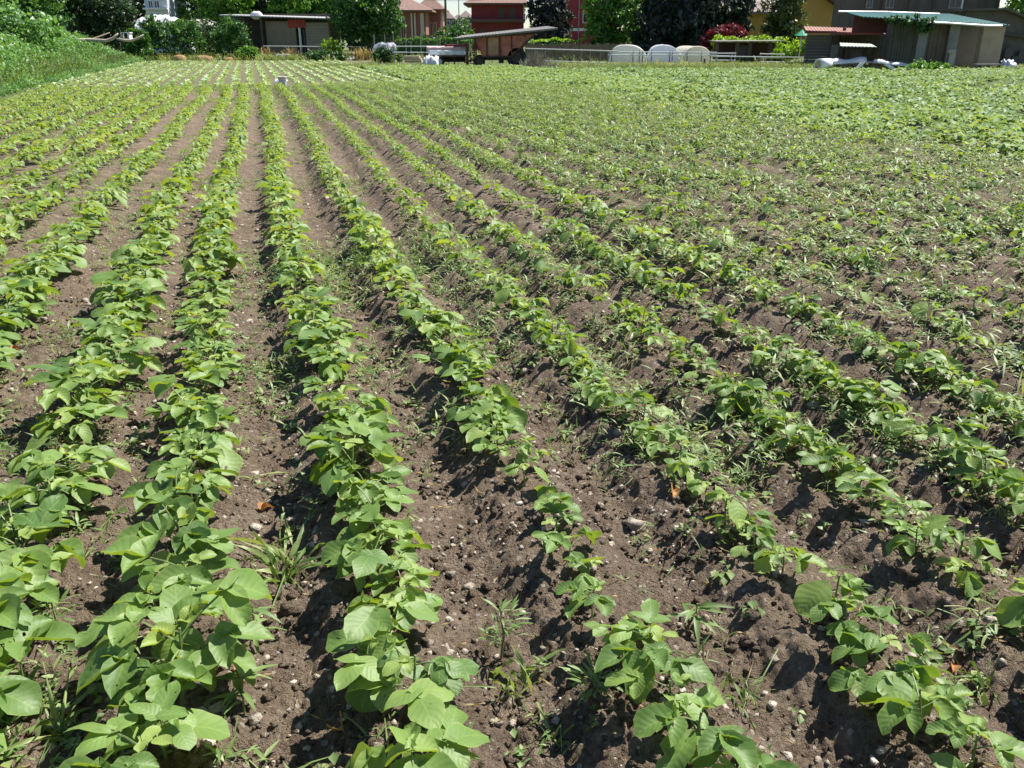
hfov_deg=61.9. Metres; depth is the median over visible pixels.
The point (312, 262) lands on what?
bean plant
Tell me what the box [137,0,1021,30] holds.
sky
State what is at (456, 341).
bean plant
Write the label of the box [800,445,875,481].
bean plant
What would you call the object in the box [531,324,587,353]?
bean plant
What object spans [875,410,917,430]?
bean plant
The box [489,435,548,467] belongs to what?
bean plant
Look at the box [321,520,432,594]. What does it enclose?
bean plant
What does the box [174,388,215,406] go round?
bean plant
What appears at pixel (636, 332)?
bean plant
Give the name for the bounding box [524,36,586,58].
hedge
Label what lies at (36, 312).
bean plant
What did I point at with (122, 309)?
bean plant
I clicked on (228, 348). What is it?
bean plant
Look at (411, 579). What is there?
bean plant
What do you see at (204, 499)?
bean plant
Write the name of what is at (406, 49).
hedge
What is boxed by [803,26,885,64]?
shed
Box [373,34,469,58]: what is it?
fence
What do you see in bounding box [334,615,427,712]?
bean plant
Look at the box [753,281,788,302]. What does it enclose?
bean plant
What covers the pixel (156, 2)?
window
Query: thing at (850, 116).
leafy crop
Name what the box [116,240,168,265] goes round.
bean plant
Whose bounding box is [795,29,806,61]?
parasol
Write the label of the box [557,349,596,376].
bean plant
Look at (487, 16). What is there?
house
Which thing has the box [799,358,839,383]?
bean plant
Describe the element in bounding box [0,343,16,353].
bean plant
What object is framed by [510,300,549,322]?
bean plant
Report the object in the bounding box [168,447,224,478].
bean plant
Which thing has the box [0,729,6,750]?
bean plant
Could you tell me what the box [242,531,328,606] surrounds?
weed
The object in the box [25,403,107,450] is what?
bean plant
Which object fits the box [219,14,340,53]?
shed
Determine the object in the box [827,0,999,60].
building
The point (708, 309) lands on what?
bean plant
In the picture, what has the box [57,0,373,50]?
forest
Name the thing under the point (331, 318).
bean plant
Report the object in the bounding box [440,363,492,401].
bean plant
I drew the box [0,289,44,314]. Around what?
bean plant
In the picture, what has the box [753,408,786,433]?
bean plant
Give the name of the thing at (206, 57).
clay mound
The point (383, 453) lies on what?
bean plant
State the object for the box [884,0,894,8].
window
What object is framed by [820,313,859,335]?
bean plant
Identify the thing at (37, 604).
weed
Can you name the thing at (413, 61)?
plank
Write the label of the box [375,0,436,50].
house
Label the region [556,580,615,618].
bean plant
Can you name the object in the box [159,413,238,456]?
bean plant
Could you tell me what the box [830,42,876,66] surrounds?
hutch
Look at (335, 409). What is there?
bean plant
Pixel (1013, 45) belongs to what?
shed
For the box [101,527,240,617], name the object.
bean plant
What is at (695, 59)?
tunnel cover
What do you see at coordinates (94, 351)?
bean plant
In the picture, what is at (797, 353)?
bean plant
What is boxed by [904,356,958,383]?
bean plant
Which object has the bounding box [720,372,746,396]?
bean plant
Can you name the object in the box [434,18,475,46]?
shrub
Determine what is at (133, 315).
bean plant
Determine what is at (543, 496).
bean plant
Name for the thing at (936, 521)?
bean plant
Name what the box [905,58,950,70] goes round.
bush
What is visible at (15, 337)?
bean plant
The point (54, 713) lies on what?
weed
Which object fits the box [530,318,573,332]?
bean plant
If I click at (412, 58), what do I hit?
plank
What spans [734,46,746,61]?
door
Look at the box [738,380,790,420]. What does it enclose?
bean plant
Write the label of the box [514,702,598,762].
weed
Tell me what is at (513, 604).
weed
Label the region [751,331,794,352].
bean plant
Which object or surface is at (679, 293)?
bean plant
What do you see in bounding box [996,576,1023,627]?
bean plant
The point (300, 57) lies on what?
meadow grass
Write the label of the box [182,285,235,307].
bean plant
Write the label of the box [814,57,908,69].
plastic roll
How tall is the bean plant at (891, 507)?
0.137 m
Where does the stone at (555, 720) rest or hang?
on the ground at (792, 673)
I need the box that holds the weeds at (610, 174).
[0,78,1023,767]
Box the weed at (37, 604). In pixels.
[29,586,82,623]
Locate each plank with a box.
[403,58,421,59]
[404,56,420,57]
[405,60,422,62]
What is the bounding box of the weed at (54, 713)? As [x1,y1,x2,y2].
[1,661,106,767]
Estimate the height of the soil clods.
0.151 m
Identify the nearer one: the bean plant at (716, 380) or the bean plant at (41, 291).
the bean plant at (716, 380)
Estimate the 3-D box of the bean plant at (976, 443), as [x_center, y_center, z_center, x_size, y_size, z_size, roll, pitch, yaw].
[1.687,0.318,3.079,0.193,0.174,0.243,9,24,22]
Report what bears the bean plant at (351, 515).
on the ground at (792, 673)
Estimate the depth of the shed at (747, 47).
63.32 m
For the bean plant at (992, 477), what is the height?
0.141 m
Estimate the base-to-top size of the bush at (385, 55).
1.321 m
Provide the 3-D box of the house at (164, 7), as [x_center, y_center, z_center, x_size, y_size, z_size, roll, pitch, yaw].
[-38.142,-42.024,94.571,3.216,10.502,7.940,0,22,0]
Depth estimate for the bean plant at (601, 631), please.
2.20 m
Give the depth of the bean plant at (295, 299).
5.17 m
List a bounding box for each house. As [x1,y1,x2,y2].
[143,0,195,52]
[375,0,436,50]
[420,0,449,43]
[447,12,456,30]
[457,11,471,43]
[463,0,528,52]
[566,0,610,44]
[735,0,833,56]
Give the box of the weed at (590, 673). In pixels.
[557,649,625,705]
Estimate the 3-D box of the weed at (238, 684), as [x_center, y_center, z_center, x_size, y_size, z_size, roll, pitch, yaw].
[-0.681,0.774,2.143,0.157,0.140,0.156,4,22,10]
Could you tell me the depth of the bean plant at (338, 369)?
3.99 m
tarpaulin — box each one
[373,42,395,53]
[1001,59,1016,67]
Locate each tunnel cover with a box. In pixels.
[608,44,646,62]
[647,44,679,62]
[676,46,711,62]
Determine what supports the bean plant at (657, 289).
on the ground at (792, 673)
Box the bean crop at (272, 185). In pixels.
[0,81,1023,348]
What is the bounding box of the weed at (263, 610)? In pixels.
[222,605,286,653]
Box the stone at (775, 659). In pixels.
[769,654,778,663]
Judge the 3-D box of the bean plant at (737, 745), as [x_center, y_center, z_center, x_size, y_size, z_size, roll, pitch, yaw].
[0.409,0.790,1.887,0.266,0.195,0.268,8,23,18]
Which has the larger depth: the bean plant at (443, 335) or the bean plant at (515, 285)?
the bean plant at (515, 285)
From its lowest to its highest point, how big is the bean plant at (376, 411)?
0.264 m
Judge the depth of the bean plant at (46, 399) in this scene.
3.48 m
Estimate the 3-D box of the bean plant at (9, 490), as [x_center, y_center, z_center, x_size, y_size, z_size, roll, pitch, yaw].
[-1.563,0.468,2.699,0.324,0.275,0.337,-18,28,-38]
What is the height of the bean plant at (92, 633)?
0.196 m
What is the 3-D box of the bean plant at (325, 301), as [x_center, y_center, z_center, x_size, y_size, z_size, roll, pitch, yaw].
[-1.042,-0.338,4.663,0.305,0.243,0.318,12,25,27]
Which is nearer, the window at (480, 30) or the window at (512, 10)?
the window at (512, 10)
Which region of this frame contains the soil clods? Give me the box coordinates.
[0,224,1023,767]
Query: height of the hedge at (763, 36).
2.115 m
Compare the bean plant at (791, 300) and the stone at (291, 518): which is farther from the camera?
the bean plant at (791, 300)
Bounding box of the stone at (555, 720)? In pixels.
[551,715,559,724]
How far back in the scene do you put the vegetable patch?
30.81 m
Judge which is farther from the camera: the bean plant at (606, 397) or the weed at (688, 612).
the bean plant at (606, 397)
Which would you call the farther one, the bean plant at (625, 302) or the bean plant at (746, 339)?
the bean plant at (625, 302)
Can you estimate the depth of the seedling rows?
39.02 m
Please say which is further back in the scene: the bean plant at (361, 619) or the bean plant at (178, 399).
the bean plant at (178, 399)
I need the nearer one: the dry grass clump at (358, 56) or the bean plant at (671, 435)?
the bean plant at (671, 435)
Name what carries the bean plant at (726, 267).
on the ground at (792, 673)
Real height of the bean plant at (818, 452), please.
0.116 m
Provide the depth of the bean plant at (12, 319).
4.56 m
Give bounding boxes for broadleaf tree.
[0,0,75,30]
[26,0,138,46]
[107,0,140,51]
[175,0,227,49]
[197,0,255,40]
[242,0,273,13]
[266,0,322,13]
[302,0,342,20]
[326,0,406,54]
[449,15,471,35]
[580,0,641,44]
[1002,0,1023,14]
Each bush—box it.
[371,44,403,62]
[769,37,805,62]
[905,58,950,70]
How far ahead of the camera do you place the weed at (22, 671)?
2.13 m
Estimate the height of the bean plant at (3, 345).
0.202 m
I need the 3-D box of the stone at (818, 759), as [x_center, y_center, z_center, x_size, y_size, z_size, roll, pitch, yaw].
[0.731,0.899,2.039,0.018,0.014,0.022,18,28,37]
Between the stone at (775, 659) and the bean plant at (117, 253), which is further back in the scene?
the bean plant at (117, 253)
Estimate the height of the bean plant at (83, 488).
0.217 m
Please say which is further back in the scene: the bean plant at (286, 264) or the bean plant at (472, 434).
the bean plant at (286, 264)
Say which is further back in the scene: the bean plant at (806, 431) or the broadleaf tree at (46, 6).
the broadleaf tree at (46, 6)
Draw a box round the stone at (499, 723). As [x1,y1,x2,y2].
[493,717,502,726]
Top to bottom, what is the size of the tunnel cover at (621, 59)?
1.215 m
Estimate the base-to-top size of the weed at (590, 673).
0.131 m
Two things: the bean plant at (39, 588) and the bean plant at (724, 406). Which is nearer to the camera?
the bean plant at (39, 588)
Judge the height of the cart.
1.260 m
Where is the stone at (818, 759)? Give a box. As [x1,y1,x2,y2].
[814,756,821,762]
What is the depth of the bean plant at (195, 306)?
4.99 m
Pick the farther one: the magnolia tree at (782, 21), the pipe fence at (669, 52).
the magnolia tree at (782, 21)
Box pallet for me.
[973,64,1002,67]
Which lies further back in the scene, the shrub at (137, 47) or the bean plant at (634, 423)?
the shrub at (137, 47)
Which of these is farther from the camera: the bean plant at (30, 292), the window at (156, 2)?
the window at (156, 2)
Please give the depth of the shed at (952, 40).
47.51 m
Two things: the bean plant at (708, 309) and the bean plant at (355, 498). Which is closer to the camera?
the bean plant at (355, 498)
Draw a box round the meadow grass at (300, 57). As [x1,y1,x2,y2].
[0,39,1023,90]
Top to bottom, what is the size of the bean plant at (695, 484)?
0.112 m
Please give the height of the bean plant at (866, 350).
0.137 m
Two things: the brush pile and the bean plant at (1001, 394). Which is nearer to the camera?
the bean plant at (1001, 394)
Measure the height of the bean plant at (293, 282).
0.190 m
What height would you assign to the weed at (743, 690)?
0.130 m
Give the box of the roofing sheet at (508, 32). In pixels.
[454,26,557,41]
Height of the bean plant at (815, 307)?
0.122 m
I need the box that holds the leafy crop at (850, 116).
[359,63,1023,160]
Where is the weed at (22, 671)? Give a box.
[0,661,49,718]
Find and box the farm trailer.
[464,33,535,65]
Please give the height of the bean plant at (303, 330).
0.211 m
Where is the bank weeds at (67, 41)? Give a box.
[0,25,143,96]
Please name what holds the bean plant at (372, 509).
on the ground at (792, 673)
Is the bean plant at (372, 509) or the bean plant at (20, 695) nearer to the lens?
the bean plant at (20, 695)
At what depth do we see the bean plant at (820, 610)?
2.25 m
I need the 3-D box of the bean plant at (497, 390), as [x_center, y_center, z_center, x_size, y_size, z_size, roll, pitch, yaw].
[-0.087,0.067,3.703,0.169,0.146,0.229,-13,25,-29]
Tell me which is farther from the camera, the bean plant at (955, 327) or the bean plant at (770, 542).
the bean plant at (955, 327)
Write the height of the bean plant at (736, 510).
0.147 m
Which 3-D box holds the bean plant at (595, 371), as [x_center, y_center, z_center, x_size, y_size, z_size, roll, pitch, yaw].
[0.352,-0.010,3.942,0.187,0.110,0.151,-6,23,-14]
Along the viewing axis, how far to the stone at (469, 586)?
2.67 m
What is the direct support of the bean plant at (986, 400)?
on the ground at (792, 673)
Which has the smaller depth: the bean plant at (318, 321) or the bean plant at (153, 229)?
the bean plant at (318, 321)
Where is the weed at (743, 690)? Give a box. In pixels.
[720,649,778,730]
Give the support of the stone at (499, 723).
on the ground at (792, 673)
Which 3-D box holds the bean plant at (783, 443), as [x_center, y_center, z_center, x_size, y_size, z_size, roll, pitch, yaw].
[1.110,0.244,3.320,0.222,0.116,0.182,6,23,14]
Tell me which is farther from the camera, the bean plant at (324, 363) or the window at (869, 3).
the window at (869, 3)
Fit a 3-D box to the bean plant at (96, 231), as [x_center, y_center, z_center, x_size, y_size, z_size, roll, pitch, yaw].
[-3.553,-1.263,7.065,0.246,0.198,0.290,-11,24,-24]
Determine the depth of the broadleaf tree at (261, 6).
93.18 m
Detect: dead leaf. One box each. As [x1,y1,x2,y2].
[10,344,19,349]
[257,502,273,510]
[326,711,343,731]
[671,482,681,496]
[951,661,961,671]
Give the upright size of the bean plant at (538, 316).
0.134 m
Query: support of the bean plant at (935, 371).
on the ground at (792, 673)
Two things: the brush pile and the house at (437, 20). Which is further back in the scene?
the house at (437, 20)
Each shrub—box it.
[0,0,64,47]
[120,25,154,60]
[133,13,174,59]
[156,17,209,55]
[172,17,230,54]
[208,14,253,57]
[234,46,261,59]
[321,37,344,51]
[411,34,440,45]
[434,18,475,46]
[700,22,749,54]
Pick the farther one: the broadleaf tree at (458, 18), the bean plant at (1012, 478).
the broadleaf tree at (458, 18)
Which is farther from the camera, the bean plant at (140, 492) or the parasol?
the parasol
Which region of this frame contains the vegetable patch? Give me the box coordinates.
[508,66,1023,123]
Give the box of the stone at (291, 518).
[287,517,295,521]
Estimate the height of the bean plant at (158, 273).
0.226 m
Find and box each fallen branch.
[77,32,117,41]
[116,34,143,41]
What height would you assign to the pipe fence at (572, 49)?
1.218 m
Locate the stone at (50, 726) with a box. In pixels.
[44,721,54,729]
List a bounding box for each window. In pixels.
[147,0,153,7]
[153,0,159,7]
[401,21,406,41]
[430,22,432,36]
[433,22,436,36]
[479,29,486,32]
[498,7,504,18]
[509,7,515,18]
[583,13,593,22]
[865,0,872,8]
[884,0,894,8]
[948,0,961,8]
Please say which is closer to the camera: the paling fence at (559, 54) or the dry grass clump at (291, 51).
the paling fence at (559, 54)
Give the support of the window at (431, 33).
in the house at (437, 20)
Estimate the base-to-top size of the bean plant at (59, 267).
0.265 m
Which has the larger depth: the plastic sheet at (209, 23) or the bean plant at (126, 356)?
the plastic sheet at (209, 23)
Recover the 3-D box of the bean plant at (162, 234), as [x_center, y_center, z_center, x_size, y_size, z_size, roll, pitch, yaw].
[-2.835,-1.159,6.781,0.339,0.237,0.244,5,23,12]
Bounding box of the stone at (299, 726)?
[295,722,302,730]
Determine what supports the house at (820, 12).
on the ground at (792, 673)
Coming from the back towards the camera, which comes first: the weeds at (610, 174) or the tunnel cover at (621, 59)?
the tunnel cover at (621, 59)
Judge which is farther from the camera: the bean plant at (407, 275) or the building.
the building
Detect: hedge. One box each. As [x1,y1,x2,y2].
[395,36,472,56]
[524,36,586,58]
[711,34,788,54]
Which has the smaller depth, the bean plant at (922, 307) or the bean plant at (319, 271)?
the bean plant at (922, 307)
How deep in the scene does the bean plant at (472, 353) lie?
3.97 m
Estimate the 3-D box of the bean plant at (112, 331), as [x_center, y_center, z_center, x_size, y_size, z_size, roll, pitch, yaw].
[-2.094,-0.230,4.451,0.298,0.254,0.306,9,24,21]
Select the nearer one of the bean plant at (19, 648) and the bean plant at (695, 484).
the bean plant at (19, 648)
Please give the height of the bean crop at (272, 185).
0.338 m
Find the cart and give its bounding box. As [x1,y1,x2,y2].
[427,44,468,64]
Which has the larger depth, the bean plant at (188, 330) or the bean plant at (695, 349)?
the bean plant at (188, 330)
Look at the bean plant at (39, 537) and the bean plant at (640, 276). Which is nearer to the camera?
the bean plant at (39, 537)
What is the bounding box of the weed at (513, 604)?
[476,595,531,658]
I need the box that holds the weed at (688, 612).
[666,601,733,646]
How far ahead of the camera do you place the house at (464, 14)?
211.56 m
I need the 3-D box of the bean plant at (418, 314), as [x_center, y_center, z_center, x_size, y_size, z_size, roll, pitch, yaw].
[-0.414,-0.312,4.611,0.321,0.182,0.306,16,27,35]
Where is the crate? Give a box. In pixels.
[120,32,132,38]
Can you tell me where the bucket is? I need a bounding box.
[278,76,286,85]
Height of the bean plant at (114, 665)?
0.354 m
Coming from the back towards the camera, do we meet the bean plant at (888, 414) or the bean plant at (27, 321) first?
the bean plant at (27, 321)
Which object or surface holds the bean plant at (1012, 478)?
on the ground at (792, 673)
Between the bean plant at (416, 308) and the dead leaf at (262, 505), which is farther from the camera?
the bean plant at (416, 308)
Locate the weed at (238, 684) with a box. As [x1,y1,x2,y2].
[206,664,277,714]
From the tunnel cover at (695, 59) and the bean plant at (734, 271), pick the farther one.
the tunnel cover at (695, 59)
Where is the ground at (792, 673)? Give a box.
[0,41,1023,767]
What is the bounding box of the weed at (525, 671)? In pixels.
[464,639,565,703]
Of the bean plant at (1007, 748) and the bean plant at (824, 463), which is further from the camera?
the bean plant at (824, 463)
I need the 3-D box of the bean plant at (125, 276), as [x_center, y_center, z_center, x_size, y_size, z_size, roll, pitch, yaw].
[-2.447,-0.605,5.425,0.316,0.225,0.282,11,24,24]
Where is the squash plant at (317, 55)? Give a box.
[304,47,348,60]
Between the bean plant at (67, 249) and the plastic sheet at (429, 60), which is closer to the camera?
the bean plant at (67, 249)
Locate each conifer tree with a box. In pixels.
[523,0,576,50]
[625,0,676,54]
[629,0,756,53]
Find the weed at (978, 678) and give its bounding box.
[938,641,1001,705]
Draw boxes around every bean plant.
[0,240,7,253]
[0,264,56,301]
[0,276,51,303]
[0,277,60,305]
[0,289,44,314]
[0,305,32,347]
[0,307,38,332]
[0,316,20,345]
[0,333,10,367]
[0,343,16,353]
[0,347,19,370]
[0,457,111,519]
[0,478,80,550]
[0,494,85,583]
[0,541,77,602]
[0,565,32,629]
[0,597,76,661]
[0,647,42,718]
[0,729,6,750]
[1,252,71,278]
[1,302,41,315]
[2,507,74,543]
[5,295,58,317]
[6,277,39,299]
[7,443,116,482]
[18,265,57,279]
[19,449,131,503]
[21,243,86,267]
[23,245,79,279]
[24,355,114,389]
[24,366,130,418]
[25,237,77,253]
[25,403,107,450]
[28,253,71,271]
[33,252,70,272]
[33,384,128,443]
[36,235,87,249]
[38,387,112,423]
[52,233,92,254]
[58,680,188,767]
[66,336,131,363]
[68,218,99,235]
[70,306,139,333]
[72,316,147,343]
[72,362,139,394]
[75,581,216,680]
[76,352,143,385]
[76,568,274,724]
[89,271,167,305]
[90,278,165,310]
[90,290,158,321]
[92,269,131,290]
[94,282,134,305]
[100,337,163,376]
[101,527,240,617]
[104,649,229,759]
[108,259,151,277]
[109,592,256,710]
[111,236,165,265]
[112,309,146,322]
[113,250,162,270]
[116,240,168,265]
[116,492,216,555]
[121,262,175,291]
[121,457,230,536]
[121,546,240,593]
[127,234,168,252]
[131,223,179,242]
[138,239,174,256]
[140,226,174,245]
[142,380,229,421]
[143,213,178,225]
[146,451,237,501]
[147,362,223,404]
[153,469,234,509]
[158,423,242,475]
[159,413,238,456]
[164,395,239,444]
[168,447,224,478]
[169,319,235,359]
[172,316,234,346]
[173,301,229,327]
[174,350,244,393]
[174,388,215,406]
[182,246,246,275]
[182,260,227,283]
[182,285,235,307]
[182,342,232,368]
[183,270,237,303]
[183,309,228,335]
[184,280,225,306]
[184,297,228,312]
[184,341,242,372]
[186,269,224,290]
[191,239,229,258]
[192,228,237,250]
[192,310,230,333]
[193,226,231,244]
[193,234,233,248]
[193,241,234,258]
[196,217,234,231]
[196,245,246,280]
[199,338,239,361]
[265,227,308,245]
[269,264,325,293]
[272,261,314,291]
[274,288,322,304]
[277,237,314,258]
[278,253,323,286]
[281,279,323,299]
[281,287,332,321]
[283,325,343,356]
[284,296,342,330]
[284,307,339,346]
[286,249,325,281]
[291,319,368,350]
[299,413,390,463]
[300,307,342,331]
[300,375,358,411]
[301,338,353,378]
[303,346,368,384]
[305,419,387,472]
[306,419,404,496]
[311,392,399,447]
[313,393,376,412]
[318,461,418,517]
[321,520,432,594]
[322,392,393,423]
[325,591,442,666]
[331,474,414,535]
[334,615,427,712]
[336,502,423,569]
[347,626,479,747]
[349,705,489,767]
[360,253,412,282]
[364,558,439,614]
[375,272,414,281]
[385,722,439,767]
[391,289,425,306]
[392,269,414,288]
[398,305,463,332]
[399,299,431,314]
[407,308,443,331]
[412,341,468,364]
[421,323,467,344]
[426,338,461,353]
[428,325,463,341]
[434,344,490,382]
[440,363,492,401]
[446,385,527,426]
[449,342,505,383]
[451,326,493,363]
[454,395,511,433]
[463,381,510,403]
[466,406,519,445]
[471,417,526,454]
[482,275,520,290]
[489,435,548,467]
[494,285,524,303]
[501,456,550,485]
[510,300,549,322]
[520,307,551,329]
[525,313,551,331]
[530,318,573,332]
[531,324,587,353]
[531,525,601,572]
[534,482,580,518]
[539,500,583,543]
[547,332,587,356]
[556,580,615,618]
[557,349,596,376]
[563,556,604,594]
[566,358,592,380]
[572,366,607,388]
[580,376,611,398]
[582,383,617,408]
[583,614,674,673]
[590,598,714,702]
[597,392,630,417]
[604,666,725,731]
[611,389,673,420]
[619,299,647,321]
[623,304,664,325]
[625,321,667,344]
[627,417,671,442]
[628,261,665,285]
[633,421,688,455]
[634,692,758,767]
[653,281,675,294]
[660,441,698,466]
[664,457,713,496]
[667,337,709,360]
[668,283,709,304]
[673,353,708,370]
[684,357,721,378]
[684,476,729,507]
[686,730,799,767]
[698,372,732,392]
[699,305,724,322]
[700,307,737,330]
[704,378,767,419]
[705,490,755,532]
[705,509,776,542]
[720,260,751,275]
[720,261,751,286]
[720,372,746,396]
[730,325,768,345]
[730,523,778,558]
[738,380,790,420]
[750,409,814,452]
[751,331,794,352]
[752,337,807,367]
[752,344,778,364]
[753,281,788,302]
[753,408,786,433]
[754,545,827,573]
[768,431,829,457]
[778,294,822,318]
[787,348,836,381]
[792,301,823,321]
[793,567,865,617]
[796,444,839,470]
[798,367,850,399]
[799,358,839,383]
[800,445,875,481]
[810,577,877,644]
[819,373,881,404]
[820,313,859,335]
[828,630,960,719]
[831,605,933,667]
[835,460,895,498]
[836,482,901,518]
[837,378,905,417]
[841,325,886,351]
[854,330,904,355]
[854,394,905,423]
[858,660,973,740]
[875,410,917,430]
[876,497,931,540]
[879,342,920,363]
[881,517,954,555]
[884,416,928,444]
[889,340,963,375]
[901,416,987,453]
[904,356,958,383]
[911,297,942,317]
[919,514,1002,560]
[923,364,978,393]
[925,712,1023,767]
[929,441,995,473]
[930,310,967,333]
[931,556,992,596]
[939,376,997,414]
[949,437,1009,490]
[959,286,991,310]
[961,469,1017,500]
[984,391,1023,421]
[990,394,1023,416]
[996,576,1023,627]
[997,467,1023,517]
[1002,302,1023,323]
[1011,413,1023,435]
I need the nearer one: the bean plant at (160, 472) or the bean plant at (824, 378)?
the bean plant at (160, 472)
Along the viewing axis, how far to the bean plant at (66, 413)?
3.51 m
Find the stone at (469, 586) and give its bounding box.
[463,582,474,590]
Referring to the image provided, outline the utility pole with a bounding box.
[444,0,447,40]
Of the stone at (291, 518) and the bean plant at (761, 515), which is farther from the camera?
the stone at (291, 518)
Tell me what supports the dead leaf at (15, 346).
on the ground at (792, 673)
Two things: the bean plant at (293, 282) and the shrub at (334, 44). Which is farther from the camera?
the shrub at (334, 44)
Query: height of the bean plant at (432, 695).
0.206 m
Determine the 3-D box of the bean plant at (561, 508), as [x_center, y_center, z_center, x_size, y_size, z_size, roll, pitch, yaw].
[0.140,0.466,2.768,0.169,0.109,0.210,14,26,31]
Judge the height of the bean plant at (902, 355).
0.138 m
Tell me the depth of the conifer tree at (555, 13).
83.64 m
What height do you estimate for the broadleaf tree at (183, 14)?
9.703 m
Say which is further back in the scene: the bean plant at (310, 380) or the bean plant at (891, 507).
the bean plant at (310, 380)
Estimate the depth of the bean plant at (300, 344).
4.19 m
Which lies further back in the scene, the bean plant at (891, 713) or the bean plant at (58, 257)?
the bean plant at (58, 257)
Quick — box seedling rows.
[37,59,424,87]
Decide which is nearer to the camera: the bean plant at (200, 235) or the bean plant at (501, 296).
the bean plant at (501, 296)
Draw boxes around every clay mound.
[171,55,185,60]
[195,55,212,59]
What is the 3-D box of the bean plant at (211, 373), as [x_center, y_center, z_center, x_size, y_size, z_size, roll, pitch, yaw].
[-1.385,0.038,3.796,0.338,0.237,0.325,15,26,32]
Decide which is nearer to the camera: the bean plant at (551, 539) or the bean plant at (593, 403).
the bean plant at (551, 539)
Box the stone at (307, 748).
[303,745,310,751]
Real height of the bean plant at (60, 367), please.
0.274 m
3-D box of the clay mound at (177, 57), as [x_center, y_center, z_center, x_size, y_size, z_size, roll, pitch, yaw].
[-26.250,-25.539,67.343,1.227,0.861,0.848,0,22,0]
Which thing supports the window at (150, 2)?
in the house at (164, 7)
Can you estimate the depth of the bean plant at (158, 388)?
3.56 m
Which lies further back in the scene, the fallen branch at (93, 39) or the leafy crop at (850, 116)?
the fallen branch at (93, 39)
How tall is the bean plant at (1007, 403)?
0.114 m
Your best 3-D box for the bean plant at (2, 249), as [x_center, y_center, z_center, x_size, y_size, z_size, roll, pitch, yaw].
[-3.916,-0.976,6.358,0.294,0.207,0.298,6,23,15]
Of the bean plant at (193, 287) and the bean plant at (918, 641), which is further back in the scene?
the bean plant at (193, 287)
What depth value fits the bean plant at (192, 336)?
4.54 m
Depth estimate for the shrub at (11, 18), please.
40.32 m
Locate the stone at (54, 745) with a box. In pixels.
[44,741,56,750]
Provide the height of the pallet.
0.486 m
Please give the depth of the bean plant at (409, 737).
1.73 m
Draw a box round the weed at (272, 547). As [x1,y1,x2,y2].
[218,491,325,583]
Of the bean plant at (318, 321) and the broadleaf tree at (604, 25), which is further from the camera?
the broadleaf tree at (604, 25)
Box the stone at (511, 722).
[508,719,516,727]
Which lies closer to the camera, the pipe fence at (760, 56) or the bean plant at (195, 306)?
the bean plant at (195, 306)
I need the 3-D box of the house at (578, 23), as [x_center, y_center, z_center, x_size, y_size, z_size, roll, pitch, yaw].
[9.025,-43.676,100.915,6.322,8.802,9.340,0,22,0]
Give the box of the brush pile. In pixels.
[519,49,559,67]
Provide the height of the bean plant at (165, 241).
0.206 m
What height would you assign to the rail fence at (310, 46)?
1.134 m
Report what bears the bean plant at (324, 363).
on the ground at (792, 673)
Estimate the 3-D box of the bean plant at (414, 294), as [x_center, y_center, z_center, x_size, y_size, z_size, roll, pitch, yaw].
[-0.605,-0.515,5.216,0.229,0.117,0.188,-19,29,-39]
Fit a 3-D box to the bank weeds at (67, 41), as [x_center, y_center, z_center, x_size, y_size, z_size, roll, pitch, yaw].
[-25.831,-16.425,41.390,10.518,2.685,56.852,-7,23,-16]
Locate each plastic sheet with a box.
[135,14,177,29]
[188,19,216,30]
[423,55,438,64]
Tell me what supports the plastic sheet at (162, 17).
on the shrub at (206, 33)
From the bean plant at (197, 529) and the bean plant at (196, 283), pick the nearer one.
the bean plant at (197, 529)
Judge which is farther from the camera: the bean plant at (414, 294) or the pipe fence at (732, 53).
the pipe fence at (732, 53)
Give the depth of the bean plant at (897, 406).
3.60 m
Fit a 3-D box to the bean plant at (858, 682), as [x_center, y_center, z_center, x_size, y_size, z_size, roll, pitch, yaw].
[0.934,0.739,2.079,0.294,0.126,0.253,12,25,28]
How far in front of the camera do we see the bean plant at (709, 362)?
4.03 m
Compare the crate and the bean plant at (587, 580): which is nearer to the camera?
the bean plant at (587, 580)
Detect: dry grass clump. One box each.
[258,46,275,56]
[282,46,298,56]
[346,46,370,60]
[359,46,373,59]
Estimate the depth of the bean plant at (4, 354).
4.06 m
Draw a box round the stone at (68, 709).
[61,703,71,713]
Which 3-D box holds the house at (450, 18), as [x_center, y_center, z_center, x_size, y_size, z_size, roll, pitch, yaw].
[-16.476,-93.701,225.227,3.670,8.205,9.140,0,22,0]
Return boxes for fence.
[263,46,365,53]
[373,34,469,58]
[392,45,465,63]
[525,43,626,60]
[525,47,618,63]
[608,50,716,63]
[709,52,735,61]
[709,55,807,61]
[759,52,784,61]
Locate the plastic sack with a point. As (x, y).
(255, 13)
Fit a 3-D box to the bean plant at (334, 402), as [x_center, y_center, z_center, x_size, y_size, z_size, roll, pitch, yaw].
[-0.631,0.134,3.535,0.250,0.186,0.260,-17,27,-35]
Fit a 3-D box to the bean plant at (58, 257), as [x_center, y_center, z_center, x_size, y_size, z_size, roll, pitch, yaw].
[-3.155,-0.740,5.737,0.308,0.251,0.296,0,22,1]
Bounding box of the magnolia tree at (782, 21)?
[757,0,812,43]
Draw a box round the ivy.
[883,12,936,34]
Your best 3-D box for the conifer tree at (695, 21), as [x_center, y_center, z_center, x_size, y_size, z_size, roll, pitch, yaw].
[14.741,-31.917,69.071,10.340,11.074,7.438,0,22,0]
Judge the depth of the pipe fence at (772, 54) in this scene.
56.73 m
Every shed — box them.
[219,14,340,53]
[709,40,786,61]
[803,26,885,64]
[838,11,1009,67]
[926,8,1023,64]
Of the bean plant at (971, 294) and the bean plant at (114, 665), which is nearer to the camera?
the bean plant at (114, 665)
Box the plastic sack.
[250,11,262,19]

